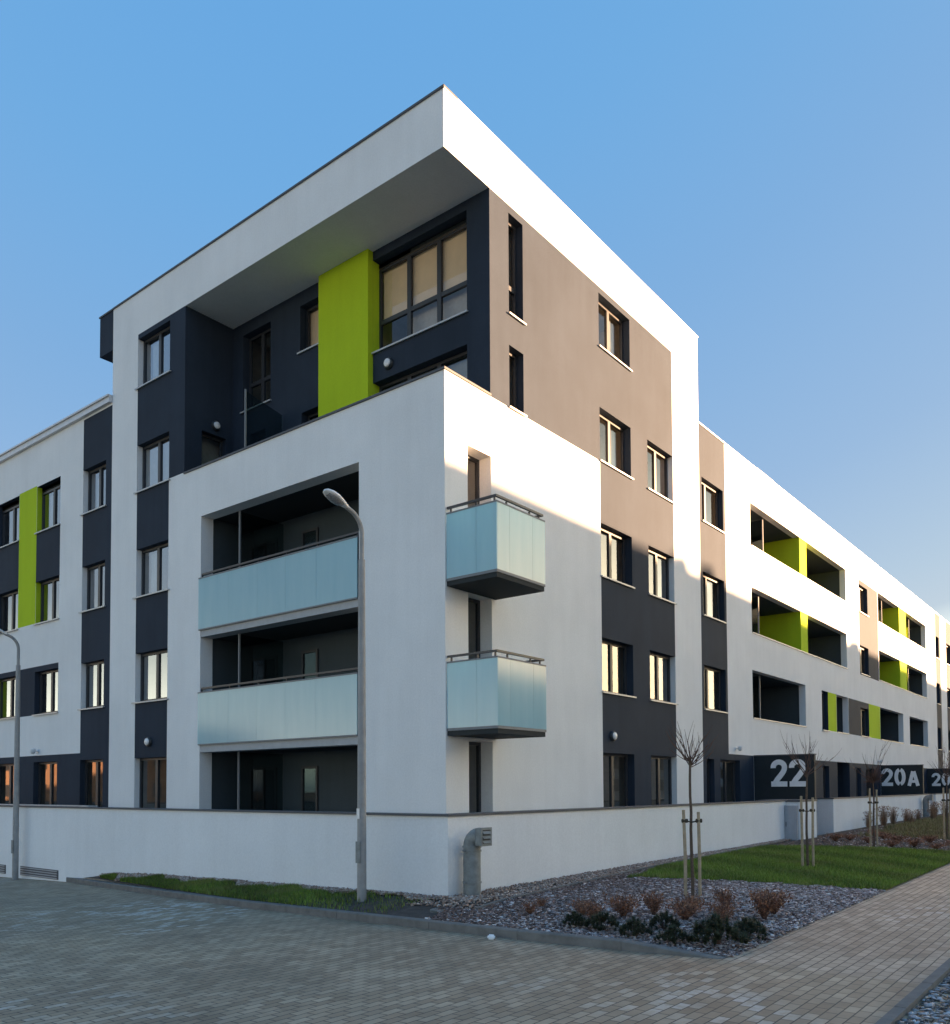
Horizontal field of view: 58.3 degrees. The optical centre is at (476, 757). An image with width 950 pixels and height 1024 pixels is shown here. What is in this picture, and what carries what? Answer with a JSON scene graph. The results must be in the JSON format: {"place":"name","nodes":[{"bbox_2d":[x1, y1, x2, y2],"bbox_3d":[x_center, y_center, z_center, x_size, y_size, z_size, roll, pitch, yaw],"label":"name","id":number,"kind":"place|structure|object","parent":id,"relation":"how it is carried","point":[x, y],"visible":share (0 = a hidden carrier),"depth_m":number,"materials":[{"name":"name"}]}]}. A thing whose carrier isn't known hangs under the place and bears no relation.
{"place":"outdoors","nodes":[
{"label":"outdoors","id":0,"kind":"place"},
{"bbox_2d":[0,877,725,956],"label":"street paving","id":1,"kind":"structure","parent":0,"point":[51,887],"depth_m":16.43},
{"bbox_2d":[0,629,20,879],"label":"street lamp","id":2,"kind":"object","parent":1,"relation":"on","point":[15,851],"visible":0.97,"depth_m":21.39,"materials":[{"name":"metal"}]},
{"bbox_2d":[66,877,725,958],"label":"kerb","id":3,"kind":"structure","parent":1,"relation":"on","point":[610,943],"depth_m":11.08,"materials":[{"name":"concrete"}]},
{"bbox_2d":[86,872,746,954],"bbox_3d":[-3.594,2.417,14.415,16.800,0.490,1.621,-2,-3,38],"label":"verge","id":4,"kind":"structure","parent":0,"point":[419,911],"depth_m":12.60,"materials":[{"name":"green plant"}]},
{"bbox_2d":[323,489,366,901],"bbox_3d":[-1.998,-0.795,13.004,0.230,6.479,0.843,-2,-3,38],"label":"street lamp","id":5,"kind":"object","parent":4,"relation":"on","point":[334,497],"visible":0.97,"depth_m":13.20,"materials":[{"name":"metal"}]},
{"bbox_2d":[99,838,791,908],"bbox_3d":[0.566,2.504,21.517,11.184,0.472,16.156,-2,-3,38],"label":"pebble strip","id":6,"kind":"object","parent":4,"relation":"on","point":[522,888],"visible":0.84,"depth_m":14.31,"materials":[{"name":"grey gravel"}]},
{"bbox_2d":[617,915,655,936],"bbox_3d":[1.790,1.905,9.565,0.450,0.303,0.435,0,-2,1],"label":"dwarf pine","id":7,"kind":"object","parent":4,"relation":"on","point":[628,926],"visible":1,"depth_m":9.52,"materials":[{"name":"green plant"}]},
{"bbox_2d":[662,896,705,919],"bbox_3d":[2.583,1.905,10.566,0.554,0.360,0.526,0,-2,3],"label":"russet shrub","id":8,"kind":"object","parent":4,"relation":"on","point":[684,911],"visible":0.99,"depth_m":10.52,"materials":[{"name":"brown plant"}]},
{"bbox_2d":[424,814,949,956],"bbox_3d":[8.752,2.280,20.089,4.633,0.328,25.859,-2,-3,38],"label":"slate mulch","id":9,"kind":"object","parent":4,"relation":"on","point":[818,903],"visible":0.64,"depth_m":11.70,"materials":[{"name":"grey gravel"}]},
{"bbox_2d":[462,827,491,896],"bbox_3d":[0.000,1.645,12.976,0.457,1.160,0.410,-2,-3,38],"label":"vent pipe","id":10,"kind":"object","parent":9,"relation":"on","point":[476,840],"visible":0.94,"depth_m":12.90,"materials":[{"name":"metal"}]},
{"bbox_2d":[561,910,586,926],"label":"dwarf pine","id":11,"kind":"object","parent":9,"relation":"on","point":[574,916],"visible":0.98,"depth_m":10.21,"materials":[{"name":"green plant"}]},
{"bbox_2d":[568,898,596,915],"bbox_3d":[1.366,1.943,10.956,0.388,0.273,0.368,-1,-2,29],"label":"russet shrub","id":12,"kind":"object","parent":9,"relation":"on","point":[579,904],"visible":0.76,"depth_m":10.93,"materials":[{"name":"brown plant"}]},
{"bbox_2d":[580,901,605,919],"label":"russet shrub","id":13,"kind":"object","parent":9,"relation":"on","point":[590,911],"visible":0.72,"depth_m":10.54,"materials":[{"name":"brown plant"}]},
{"bbox_2d":[583,911,620,930],"bbox_3d":[1.474,1.922,9.931,0.527,0.306,0.506,-1,-2,19],"label":"dwarf pine","id":14,"kind":"object","parent":9,"relation":"on","point":[601,918],"visible":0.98,"depth_m":9.92,"materials":[{"name":"green plant"}]},
{"bbox_2d":[475,843,768,908],"bbox_3d":[3.842,2.264,17.327,0.232,0.265,13.614,-2,-3,35],"label":"bed edging","id":15,"kind":"object","parent":9,"relation":"on","point":[521,895],"visible":0.27,"depth_m":14.25,"materials":[{"name":"concrete"}]},
{"bbox_2d":[602,892,643,916],"bbox_3d":[1.851,1.899,10.757,0.500,0.370,0.527,0,-2,-3],"label":"russet shrub","id":16,"kind":"object","parent":9,"relation":"on","point":[622,908],"visible":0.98,"depth_m":10.72,"materials":[{"name":"brown plant"}]},
{"bbox_2d":[640,890,665,914],"bbox_3d":[2.262,1.887,10.877,0.330,0.385,0.345,-2,-3,45],"label":"russet shrub","id":17,"kind":"object","parent":9,"relation":"on","point":[653,902],"visible":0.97,"depth_m":10.84,"materials":[{"name":"brown plant"}]},
{"bbox_2d":[647,910,680,930],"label":"dwarf pine","id":18,"kind":"object","parent":9,"relation":"on","point":[663,920],"visible":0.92,"depth_m":9.94,"materials":[{"name":"green plant"}]},
{"bbox_2d":[652,923,690,944],"bbox_3d":[2.115,1.927,9.217,0.474,0.275,0.456,0,-2,-18],"label":"dwarf pine","id":19,"kind":"object","parent":9,"relation":"on","point":[673,933],"visible":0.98,"depth_m":9.14,"materials":[{"name":"green plant"}]},
{"bbox_2d":[682,810,686,895],"bbox_3d":[3.089,1.521,12.621,0.067,1.481,0.049,0,-2,-12],"label":"tree stake","id":20,"kind":"object","parent":9,"relation":"on","point":[684,853],"visible":0.79,"depth_m":12.61,"materials":[{"name":"brown wood"}]},
{"bbox_2d":[665,720,715,895],"bbox_3d":[3.219,0.790,12.621,0.770,2.742,0.581,0,-2,2],"label":"young tree","id":21,"kind":"object","parent":9,"relation":"on","point":[689,761],"visible":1,"depth_m":12.66,"materials":[{"name":"brown plant"}]},
{"bbox_2d":[697,812,701,895],"bbox_3d":[3.305,1.535,12.619,0.048,1.451,0.066,-2,-3,38],"label":"tree stake","id":22,"kind":"object","parent":9,"relation":"on","point":[699,856],"visible":0.79,"depth_m":12.61,"materials":[{"name":"brown wood"}]},
{"bbox_2d":[687,911,750,945],"bbox_3d":[2.615,1.871,9.175,0.759,0.459,0.791,-2,-2,34],"label":"dwarf pine","id":23,"kind":"object","parent":9,"relation":"on","point":[713,923],"visible":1,"depth_m":9.07,"materials":[{"name":"green plant"}]},
{"bbox_2d":[703,899,740,916],"bbox_3d":[3.106,1.939,10.734,0.473,0.298,0.499,-1,-2,9],"label":"russet shrub","id":24,"kind":"object","parent":9,"relation":"on","point":[722,905],"visible":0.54,"depth_m":10.70,"materials":[{"name":"brown plant"}]},
{"bbox_2d":[713,906,734,922],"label":"russet shrub","id":25,"kind":"object","parent":9,"relation":"on","point":[723,913],"visible":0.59,"depth_m":10.37,"materials":[{"name":"brown plant"}]},
{"bbox_2d":[712,886,737,908],"bbox_3d":[3.285,1.909,11.293,0.330,0.385,0.345,0,-2,-13],"label":"russet shrub","id":26,"kind":"object","parent":9,"relation":"on","point":[726,896],"visible":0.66,"depth_m":11.26,"materials":[{"name":"brown plant"}]},
{"bbox_2d":[732,916,768,939],"bbox_3d":[3.043,1.919,9.544,0.484,0.336,0.500,-1,-2,15],"label":"dwarf pine","id":27,"kind":"object","parent":9,"relation":"on","point":[752,926],"visible":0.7,"depth_m":9.49,"materials":[{"name":"green plant"}]},
{"bbox_2d":[746,887,783,919],"bbox_3d":[3.641,1.881,10.764,0.483,0.468,0.462,1,-2,-32],"label":"russet shrub","id":28,"kind":"object","parent":9,"relation":"on","point":[764,907],"visible":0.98,"depth_m":10.73,"materials":[{"name":"brown plant"}]},
{"bbox_2d":[756,887,792,914],"bbox_3d":[3.875,1.911,11.102,0.527,0.426,0.500,-1,-2,16],"label":"russet shrub","id":29,"kind":"object","parent":9,"relation":"on","point":[776,909],"visible":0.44,"depth_m":11.05,"materials":[{"name":"brown plant"}]},
{"bbox_2d":[811,798,814,867],"bbox_3d":[6.558,1.568,16.595,0.058,1.570,0.054,-2,-3,38],"label":"tree stake","id":30,"kind":"object","parent":9,"relation":"on","point":[812,828],"visible":0.79,"depth_m":16.58,"materials":[{"name":"brown wood"}]},
{"bbox_2d":[845,737,890,845],"bbox_3d":[10.075,0.897,21.779,1.197,2.954,1.132,-2,-3,38],"label":"young tree","id":31,"kind":"object","parent":9,"relation":"on","point":[873,777],"visible":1,"depth_m":21.71,"materials":[{"name":"brown plant"}]},
{"bbox_2d":[869,788,871,845],"bbox_3d":[10.032,1.631,21.706,0.051,1.680,0.052,-2,-3,38],"label":"tree stake","id":32,"kind":"object","parent":9,"relation":"on","point":[870,836],"visible":0.79,"depth_m":21.69,"materials":[{"name":"brown wood"}]},
{"bbox_2d":[876,789,877,846],"bbox_3d":[10.209,1.645,21.707,0.057,1.650,0.055,-2,-3,38],"label":"tree stake","id":33,"kind":"object","parent":9,"relation":"on","point":[877,818],"visible":0.79,"depth_m":21.70,"materials":[{"name":"brown wood"}]},
{"bbox_2d":[875,804,890,825],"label":"dry grass clump","id":34,"kind":"object","parent":9,"relation":"on","point":[883,815],"visible":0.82,"depth_m":31.89,"materials":[{"name":"brown plant"}]},
{"bbox_2d":[881,764,923,795],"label":"house number sign","id":35,"kind":"object","parent":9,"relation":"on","point":[903,779],"visible":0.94,"depth_m":41.00,"materials":[{"name":"black metal"}]},
{"bbox_2d":[922,795,933,816],"bbox_3d":[20.946,2.312,39.521,0.457,1.160,0.410,-2,-3,38],"label":"vent pipe","id":36,"kind":"object","parent":9,"relation":"on","point":[927,798],"visible":0.94,"depth_m":39.45,"materials":[{"name":"metal"}]},
{"bbox_2d":[927,768,949,793],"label":"house number sign","id":37,"kind":"object","parent":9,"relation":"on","point":[936,782],"visible":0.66,"depth_m":49.95,"materials":[{"name":"black metal"}]},
{"bbox_2d":[933,742,949,837],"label":"young tree","id":38,"kind":"object","parent":9,"relation":"on","point":[946,773],"visible":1,"depth_m":24.41,"materials":[{"name":"brown plant"}]},
{"bbox_2d":[0,889,949,1023],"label":"street paving","id":39,"kind":"structure","parent":0,"point":[65,959],"depth_m":7.98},
{"bbox_2d":[0,0,949,622],"label":"sky","id":40,"kind":"structure","parent":0,"point":[776,173],"materials":[{"name":"blue"}]},
{"bbox_2d":[627,844,949,889],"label":"lawn","id":41,"kind":"structure","parent":0,"point":[821,879],"depth_m":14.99,"materials":[{"name":"green plant"}]},
{"bbox_2d":[800,796,803,865],"bbox_3d":[6.346,1.555,16.598,0.048,1.600,0.059,-2,-3,38],"label":"tree stake","id":42,"kind":"object","parent":41,"relation":"on","point":[802,839],"visible":0.79,"depth_m":16.59,"materials":[{"name":"brown wood"}]},
{"bbox_2d":[781,731,839,865],"bbox_3d":[6.475,0.848,16.637,0.968,2.816,0.833,0,-2,-19],"label":"young tree","id":43,"kind":"object","parent":41,"relation":"on","point":[806,814],"visible":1,"depth_m":16.60,"materials":[{"name":"brown plant"}]},
{"bbox_2d":[723,863,949,985],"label":"path","id":44,"kind":"structure","parent":0,"point":[900,932],"depth_m":9.53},
{"bbox_2d":[857,813,949,839],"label":"bank grass","id":45,"kind":"structure","parent":0,"point":[920,826],"depth_m":28.07,"materials":[{"name":"green plant"}]},
{"bbox_2d":[896,973,949,1023],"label":"frosted gravel","id":46,"kind":"structure","parent":0,"point":[938,1017],"depth_m":6.53,"materials":[{"name":"grey gravel"}]},
{"bbox_3d":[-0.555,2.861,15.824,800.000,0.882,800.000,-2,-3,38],"label":"ground","id":47,"kind":"structure","parent":0,"visible":0},
{"bbox_2d":[0,800,786,895],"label":"fence wall","id":48,"kind":"structure","parent":47,"relation":"on","point":[418,853],"depth_m":16.26,"materials":[{"name":"white paint"}]},
{"bbox_2d":[0,804,96,806],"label":"terrace ledge","id":49,"kind":"object","parent":48,"relation":"on","point":[53,805],"visible":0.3,"depth_m":23.82,"materials":[{"name":"metal"}]},
{"bbox_2d":[784,805,798,839],"bbox_3d":[9.133,2.010,24.705,0.360,1.220,0.200,-2,-3,38],"label":"utility cabinet","id":50,"kind":"object","parent":48,"relation":"attached to","point":[791,824],"visible":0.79,"depth_m":24.64,"materials":[{"name":"metal"}]},
{"bbox_2d":[0,84,949,813],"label":"apartment building","id":51,"kind":"structure","parent":47,"relation":"on","point":[442,340],"depth_m":21.04,"materials":[{"name":"white paint"}]},
{"bbox_2d":[0,764,13,803],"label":"window","id":52,"kind":"structure","parent":51,"relation":"in","point":[6,770],"depth_m":28.41,"materials":[{"name":"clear glass"}]},
{"bbox_2d":[0,677,15,719],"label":"window","id":53,"kind":"structure","parent":51,"relation":"in","point":[7,686],"depth_m":28.19,"materials":[{"name":"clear glass"}]},
{"bbox_2d":[1,591,17,632],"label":"window","id":54,"kind":"structure","parent":51,"relation":"in","point":[9,602],"depth_m":28.28,"materials":[{"name":"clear glass"}]},
{"bbox_2d":[0,503,18,548],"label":"window","id":55,"kind":"structure","parent":51,"relation":"in","point":[10,528],"depth_m":28.36,"materials":[{"name":"grey glass"}]},
{"bbox_2d":[32,669,57,715],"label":"window","id":56,"kind":"structure","parent":51,"relation":"in","point":[48,691],"depth_m":26.78,"materials":[{"name":"grey glass"}]},
{"bbox_2d":[33,577,59,624],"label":"window","id":57,"kind":"structure","parent":51,"relation":"in","point":[49,589],"depth_m":26.52,"materials":[{"name":"grey glass"}]},
{"bbox_2d":[38,762,56,804],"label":"window","id":58,"kind":"structure","parent":51,"relation":"in","point":[47,771],"depth_m":26.71,"materials":[{"name":"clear glass"}]},
{"bbox_2d":[34,483,60,533],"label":"window","id":59,"kind":"structure","parent":51,"relation":"in","point":[51,496],"depth_m":26.62,"materials":[{"name":"clear glass"}]},
{"bbox_2d":[77,661,104,710],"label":"window","id":60,"kind":"structure","parent":51,"relation":"in","point":[94,671],"depth_m":24.65,"materials":[{"name":"clear glass"}]},
{"bbox_2d":[78,562,105,612],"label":"window","id":61,"kind":"structure","parent":51,"relation":"in","point":[95,574],"depth_m":24.78,"materials":[{"name":"clear glass"}]},
{"bbox_2d":[79,464,106,515],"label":"window","id":62,"kind":"structure","parent":51,"relation":"in","point":[96,477],"depth_m":24.85,"materials":[{"name":"clear glass"}]},
{"bbox_2d":[85,759,102,806],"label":"window","id":63,"kind":"structure","parent":51,"relation":"in","point":[93,768],"depth_m":24.92,"materials":[{"name":"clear glass"}]},
{"bbox_2d":[131,649,168,703],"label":"window","id":64,"kind":"structure","parent":51,"relation":"in","point":[153,684],"depth_m":23.27,"materials":[{"name":"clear glass"}]},
{"bbox_2d":[132,543,169,598],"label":"window","id":65,"kind":"structure","parent":51,"relation":"in","point":[154,575],"depth_m":22.92,"materials":[{"name":"clear glass"}]},
{"bbox_2d":[134,326,170,389],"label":"window","id":66,"kind":"structure","parent":51,"relation":"in","point":[156,357],"depth_m":23.12,"materials":[{"name":"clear glass"}]},
{"bbox_2d":[139,757,166,807],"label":"window","id":67,"kind":"structure","parent":51,"relation":"in","point":[153,771],"depth_m":23.19,"materials":[{"name":"clear glass"}]},
{"bbox_2d":[133,436,218,493],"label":"window","id":68,"kind":"structure","parent":51,"relation":"in","point":[210,449],"depth_m":22.61,"materials":[{"name":"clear glass"}]},
{"bbox_2d":[146,433,222,486],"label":"terrace door","id":69,"kind":"structure","parent":51,"relation":"in","point":[152,453],"depth_m":22.80,"materials":[{"name":"glass"}]},
{"bbox_2d":[240,328,270,413],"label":"window","id":70,"kind":"structure","parent":51,"relation":"in","point":[260,344],"depth_m":22.68,"materials":[{"name":"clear glass"}]},
{"bbox_2d":[255,767,276,809],"bbox_3d":[-5.348,1.309,21.723,0.850,2.110,0.070,-2,-3,38],"label":"balcony door","id":71,"kind":"structure","parent":51,"relation":"in","point":[258,768],"depth_m":21.71,"materials":[{"name":"black metal"}]},
{"bbox_2d":[255,655,277,684],"bbox_3d":[-5.362,-1.439,21.821,0.850,2.270,0.070,-2,-3,38],"label":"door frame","id":72,"kind":"structure","parent":51,"relation":"in","point":[275,656],"depth_m":21.82,"materials":[{"name":"black metal"}]},
{"bbox_2d":[256,539,277,561],"bbox_3d":[-5.376,-4.338,21.925,0.850,2.430,0.070,-2,-3,38],"label":"balcony door","id":73,"kind":"structure","parent":51,"relation":"in","point":[275,540],"depth_m":21.91,"materials":[{"name":"black metal"}]},
{"bbox_2d":[297,304,317,354],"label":"window","id":74,"kind":"structure","parent":51,"relation":"in","point":[311,313],"depth_m":21.23,"materials":[{"name":"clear glass"}]},
{"bbox_2d":[301,766,317,810],"bbox_3d":[-4.034,1.265,20.685,0.600,2.110,0.070,-2,-3,38],"label":"balcony door","id":75,"kind":"structure","parent":51,"relation":"in","point":[302,767],"depth_m":20.68,"materials":[{"name":"black metal"}]},
{"bbox_2d":[301,649,318,678],"bbox_3d":[-4.048,-1.483,20.784,0.600,2.270,0.070,-2,-3,38],"label":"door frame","id":76,"kind":"structure","parent":51,"relation":"in","point":[313,650],"depth_m":20.79,"materials":[{"name":"black metal"}]},
{"bbox_2d":[301,527,318,549],"bbox_3d":[-4.062,-4.381,20.887,0.600,2.430,0.070,-2,-3,38],"label":"balcony door","id":77,"kind":"structure","parent":51,"relation":"in","point":[316,529],"depth_m":20.90,"materials":[{"name":"black metal"}]},
{"bbox_2d":[371,223,511,353],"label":"window","id":78,"kind":"structure","parent":51,"relation":"in","point":[408,284],"depth_m":18.97,"materials":[{"name":"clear glass"}]},
{"bbox_2d":[379,351,512,406],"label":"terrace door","id":79,"kind":"structure","parent":51,"relation":"in","point":[440,364],"depth_m":18.55,"materials":[{"name":"glass"}]},
{"bbox_2d":[410,219,526,333],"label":"window","id":80,"kind":"structure","parent":51,"relation":"in","point":[455,303],"depth_m":18.58,"materials":[{"name":"grey glass"}]},
{"bbox_2d":[413,352,526,416],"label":"window","id":81,"kind":"structure","parent":51,"relation":"in","point":[459,366],"depth_m":18.35,"materials":[{"name":"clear glass"}]},
{"bbox_2d":[468,597,479,658],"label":"balcony door","id":82,"kind":"structure","parent":51,"relation":"in","point":[473,604],"depth_m":17.76,"materials":[{"name":"black glass"}]},
{"bbox_2d":[468,455,479,506],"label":"balcony door","id":83,"kind":"structure","parent":51,"relation":"in","point":[473,463],"depth_m":17.86,"materials":[{"name":"black glass"}]},
{"bbox_2d":[469,742,480,812],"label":"balcony door","id":84,"kind":"structure","parent":51,"relation":"in","point":[474,747],"depth_m":17.64,"materials":[{"name":"black glass"}]},
{"bbox_2d":[603,753,627,806],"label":"window","id":85,"kind":"structure","parent":51,"relation":"in","point":[615,766],"depth_m":22.26,"materials":[{"name":"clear glass"}]},
{"bbox_2d":[598,301,632,371],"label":"window","id":86,"kind":"structure","parent":51,"relation":"in","point":[610,327],"depth_m":22.17,"materials":[{"name":"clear glass"}]},
{"bbox_2d":[599,414,633,479],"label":"window","id":87,"kind":"structure","parent":51,"relation":"in","point":[611,435],"depth_m":22.12,"materials":[{"name":"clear glass"}]},
{"bbox_2d":[600,528,634,588],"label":"window","id":88,"kind":"structure","parent":51,"relation":"in","point":[613,565],"depth_m":22.43,"materials":[{"name":"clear glass"}]},
{"bbox_2d":[602,640,636,697],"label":"window","id":89,"kind":"structure","parent":51,"relation":"in","point":[614,656],"depth_m":22.34,"materials":[{"name":"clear glass"}]},
{"bbox_2d":[651,756,671,804],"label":"window","id":90,"kind":"structure","parent":51,"relation":"in","point":[661,776],"depth_m":24.16,"materials":[{"name":"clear glass"}]},
{"bbox_2d":[647,445,675,504],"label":"window","id":91,"kind":"structure","parent":51,"relation":"in","point":[656,462],"depth_m":24.09,"materials":[{"name":"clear glass"}]},
{"bbox_2d":[648,549,676,604],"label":"window","id":92,"kind":"structure","parent":51,"relation":"in","point":[658,564],"depth_m":23.94,"materials":[{"name":"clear glass"}]},
{"bbox_2d":[650,652,678,704],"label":"window","id":93,"kind":"structure","parent":51,"relation":"in","point":[659,664],"depth_m":23.85,"materials":[{"name":"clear glass"}]},
{"bbox_2d":[707,759,709,802],"bbox_3d":[6.869,1.258,25.607,0.070,2.410,0.570,-2,-3,38],"label":"window","id":94,"kind":"structure","parent":51,"relation":"in","point":[708,779],"depth_m":25.80,"materials":[{"name":"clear glass"}]},
{"bbox_2d":[701,481,725,533],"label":"window","id":95,"kind":"structure","parent":51,"relation":"in","point":[709,495],"depth_m":26.89,"materials":[{"name":"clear glass"}]},
{"bbox_2d":[703,575,726,623],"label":"window","id":96,"kind":"structure","parent":51,"relation":"in","point":[711,601],"depth_m":26.65,"materials":[{"name":"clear glass"}]},
{"bbox_2d":[704,666,728,713],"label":"window","id":97,"kind":"structure","parent":51,"relation":"in","point":[712,677],"depth_m":27.03,"materials":[{"name":"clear glass"}]},
{"bbox_2d":[720,760,735,801],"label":"window","id":98,"kind":"structure","parent":51,"relation":"in","point":[727,767],"depth_m":27.75,"materials":[{"name":"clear glass"}]},
{"bbox_2d":[754,754,816,809],"bbox_3d":[10.049,1.240,27.727,1.966,2.665,0.205,-2,-3,38],"label":"house number sign","id":99,"kind":"object","parent":51,"relation":"attached to","point":[781,776],"visible":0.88,"depth_m":27.70,"materials":[{"name":"black metal"}]},
{"bbox_2d":[859,587,868,616],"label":"window","id":100,"kind":"structure","parent":51,"relation":"in","point":[861,592],"depth_m":40.56,"materials":[{"name":"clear glass"}]},
{"bbox_2d":[860,647,870,676],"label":"window","id":101,"kind":"structure","parent":51,"relation":"in","point":[862,651],"depth_m":40.45,"materials":[{"name":"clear glass"}]},
{"bbox_2d":[861,709,870,737],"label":"window","id":102,"kind":"structure","parent":51,"relation":"in","point":[863,727],"depth_m":40.22,"materials":[{"name":"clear glass"}]},
{"bbox_2d":[758,799,817,838],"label":"fence wall","id":103,"kind":"structure","parent":47,"relation":"on","point":[793,802],"depth_m":25.20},
{"bbox_2d":[817,794,930,834],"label":"fence wall","id":104,"kind":"structure","parent":47,"relation":"on","point":[837,814],"depth_m":30.65,"materials":[{"name":"white paint"}]},
{"bbox_2d":[875,958,949,1023],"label":"path kerb","id":105,"kind":"structure","parent":47,"relation":"on","point":[913,998],"depth_m":6.84,"materials":[{"name":"concrete"}]},
{"bbox_2d":[930,793,948,813],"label":"fence wall","id":106,"kind":"structure","parent":47,"relation":"on","point":[938,797],"depth_m":42.94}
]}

